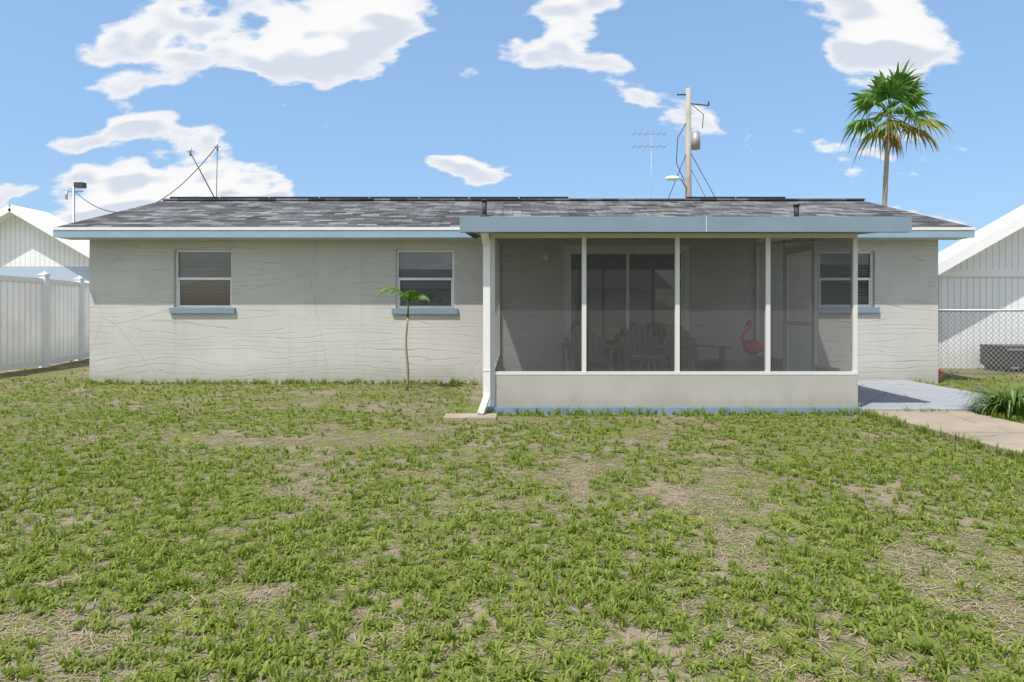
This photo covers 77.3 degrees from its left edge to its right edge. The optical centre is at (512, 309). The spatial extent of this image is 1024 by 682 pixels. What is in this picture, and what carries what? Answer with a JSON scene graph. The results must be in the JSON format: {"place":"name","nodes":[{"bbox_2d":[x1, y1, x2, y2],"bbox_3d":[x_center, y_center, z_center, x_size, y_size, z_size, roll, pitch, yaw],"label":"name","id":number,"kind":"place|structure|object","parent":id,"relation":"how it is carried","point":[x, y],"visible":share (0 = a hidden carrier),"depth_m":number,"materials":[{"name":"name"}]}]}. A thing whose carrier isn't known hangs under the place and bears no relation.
{"place":"outdoors","nodes":[
{"label":"outdoors","id":0,"kind":"place"},
{"bbox_2d":[0,357,1023,681],"bbox_3d":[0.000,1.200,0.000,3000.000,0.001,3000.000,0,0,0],"label":"ground","id":1,"kind":"structure","parent":0,"point":[842,647],"depth_m":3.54,"materials":[{"name":"green plant"}]},
{"bbox_2d":[0,271,88,370],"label":"vinyl fence","id":2,"kind":"object","parent":1,"relation":"on","point":[44,320],"visible":0.72,"depth_m":13.13,"materials":[{"name":"white plastic"}]},
{"bbox_2d":[0,205,88,282],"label":"neighbour house","id":3,"kind":"structure","parent":1,"relation":"on","point":[31,246],"depth_m":16.90,"materials":[{"name":"white painted metal"},{"name":"white siding"}]},
{"bbox_2d":[65,182,86,222],"bbox_3d":[-11.963,-1.130,17.500,0.526,4.660,0.160,0,0,0],"label":"yard light pole","id":4,"kind":"object","parent":1,"relation":"on","point":[80,185],"visible":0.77,"depth_m":17.48,"materials":[{"name":"grey metal"}]},
{"bbox_2d":[377,286,429,390],"bbox_3d":[-1.607,0.431,9.465,0.751,1.542,0.497,0,0,-24],"label":"sapling","id":5,"kind":"object","parent":1,"relation":"on","point":[409,296],"visible":1,"depth_m":9.43,"materials":[{"name":"green plant"}]},
{"bbox_2d":[0,366,1023,681],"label":"bare soil patches","id":6,"kind":"object","parent":1,"relation":"on","point":[612,626],"visible":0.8,"depth_m":2.94,"materials":[{"name":"beige soil"}]},
{"bbox_2d":[89,240,937,383],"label":"house walls","id":7,"kind":"structure","parent":1,"relation":"on","point":[307,310],"depth_m":10.30,"materials":[{"name":"white paint"}]},
{"bbox_2d":[74,142,217,212],"bbox_3d":[-9.095,-2.812,15.114,7.518,1.195,0.417,0,0,36],"label":"roof antenna and wire","id":8,"kind":"object","parent":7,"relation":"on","point":[216,148],"visible":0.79,"depth_m":13.06,"materials":[{"name":"black metal"}]},
{"bbox_2d":[170,197,784,197],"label":"solar panels","id":9,"kind":"object","parent":7,"relation":"on","point":[442,197],"visible":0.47,"depth_m":13.07,"materials":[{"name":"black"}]},
{"bbox_2d":[53,198,974,239],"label":"house roof","id":10,"kind":"structure","parent":7,"relation":"on","point":[302,219],"depth_m":11.07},
{"bbox_2d":[169,250,879,313],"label":"house windows","id":11,"kind":"structure","parent":7,"relation":"in","point":[204,278],"depth_m":10.44,"materials":[{"name":"grey glass"}]},
{"bbox_2d":[542,253,549,260],"bbox_3d":[0.540,-0.840,10.244,0.120,0.140,0.113,0,0,0],"label":"wall light","id":12,"kind":"object","parent":7,"relation":"attached to","point":[546,256],"visible":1,"depth_m":10.21,"materials":[{"name":"white metal"}]},
{"bbox_2d":[563,245,689,370],"bbox_3d":[1.840,0.045,10.365,2.060,2.150,0.070,0,0,0],"label":"sliding glass door","id":13,"kind":"structure","parent":7,"relation":"attached to","point":[627,286],"depth_m":10.36,"materials":[{"name":"glass"}]},
{"bbox_2d":[480,199,799,216],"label":"roof vent pipes","id":14,"kind":"object","parent":7,"relation":"on","point":[485,201],"visible":0.7,"depth_m":10.91,"materials":[{"name":"grey"}]},
{"bbox_2d":[632,130,667,148],"bbox_3d":[5.125,-3.975,24.000,1.250,5.350,0.900,0,0,0],"label":"yagi antenna","id":15,"kind":"object","parent":1,"relation":"on","point":[658,146],"visible":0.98,"depth_m":23.99,"materials":[{"name":"grey metal"}]},
{"bbox_2d":[460,216,911,413],"bbox_3d":[1.900,-0.005,8.658,4.960,2.410,3.281,0,0,0],"label":"screened porch","id":16,"kind":"object","parent":1,"relation":"on","point":[771,383],"visible":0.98,"depth_m":7.33,"materials":[{"name":"paint"}]},
{"bbox_2d":[443,232,496,420],"bbox_3d":[-0.460,0.154,7.092,0.570,2.100,0.454,0,0,0],"label":"downspout","id":17,"kind":"object","parent":16,"relation":"attached to","point":[480,415],"visible":0.99,"depth_m":7.25,"materials":[{"name":"white metal"}]},
{"bbox_2d":[559,322,732,370],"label":"patio chairs","id":18,"kind":"object","parent":16,"relation":"on","point":[596,358],"visible":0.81,"depth_m":9.55,"materials":[{"name":"plastic"}]},
{"bbox_2d":[629,353,666,370],"bbox_3d":[1.860,0.873,8.800,0.520,0.496,0.520,0,0,0],"label":"side table","id":19,"kind":"object","parent":16,"relation":"on","point":[643,356],"visible":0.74,"depth_m":8.71,"materials":[{"name":"brown wood"}]},
{"bbox_2d":[740,320,763,370],"bbox_3d":[3.613,0.640,9.585,0.442,0.952,0.224,0,0,0],"label":"flamingo ornament","id":20,"kind":"object","parent":16,"relation":"on","point":[750,347],"visible":0.97,"depth_m":9.52,"materials":[{"name":"pink plastic"}]},
{"bbox_2d":[665,88,714,197],"bbox_3d":[7.700,-3.796,25.497,8.067,10.008,0.762,0,0,-18],"label":"utility pole","id":21,"kind":"object","parent":1,"relation":"on","point":[692,140],"visible":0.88,"depth_m":25.40,"materials":[{"name":"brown wood"}]},
{"bbox_2d":[839,59,955,205],"bbox_3d":[20.279,-5.950,34.440,5.172,14.302,5.164,0,0,-28],"label":"tall fan palm","id":22,"kind":"object","parent":1,"relation":"on","point":[902,87],"visible":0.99,"depth_m":34.04,"materials":[{"name":"green plant"}]},
{"bbox_2d":[858,380,997,413],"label":"patio slab","id":23,"kind":"structure","parent":1,"relation":"on","point":[888,395],"depth_m":8.36,"materials":[{"name":"paint"}]},
{"bbox_2d":[938,370,942,382],"bbox_3d":[6.970,1.100,10.550,0.220,0.200,0.220,0,0,0],"label":"clay pot","id":24,"kind":"object","parent":1,"relation":"on","point":[940,372],"visible":0.35,"depth_m":10.46,"materials":[{"name":"brown ceramic"}]},
{"bbox_2d":[864,411,1023,457],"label":"walkway","id":25,"kind":"structure","parent":1,"relation":"on","point":[993,430],"depth_m":6.36,"materials":[{"name":"concrete"}]},
{"bbox_2d":[938,309,1023,373],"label":"chain link fence","id":26,"kind":"object","parent":1,"relation":"on","point":[974,310],"depth_m":11.60,"materials":[{"name":"grey metal"}]},
{"bbox_2d":[953,380,1023,418],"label":"ornamental grass plant","id":27,"kind":"object","parent":1,"relation":"on","point":[1011,403],"visible":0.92,"depth_m":7.03,"materials":[{"name":"green plant"}]},
{"bbox_2d":[980,344,1023,371],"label":"ac condenser","id":28,"kind":"object","parent":1,"relation":"on","point":[1001,355],"visible":0.5,"depth_m":12.29,"materials":[{"name":"grey metal"}]},
{"bbox_2d":[0,0,1023,252],"label":"sky","id":29,"kind":"structure","parent":0,"point":[297,98],"materials":[{"name":"blue"}]},
{"bbox_2d":[938,204,1023,367],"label":"neighbour house","id":30,"kind":"structure","parent":0,"point":[983,268],"depth_m":13.00,"materials":[{"name":"white wood"}]}
]}

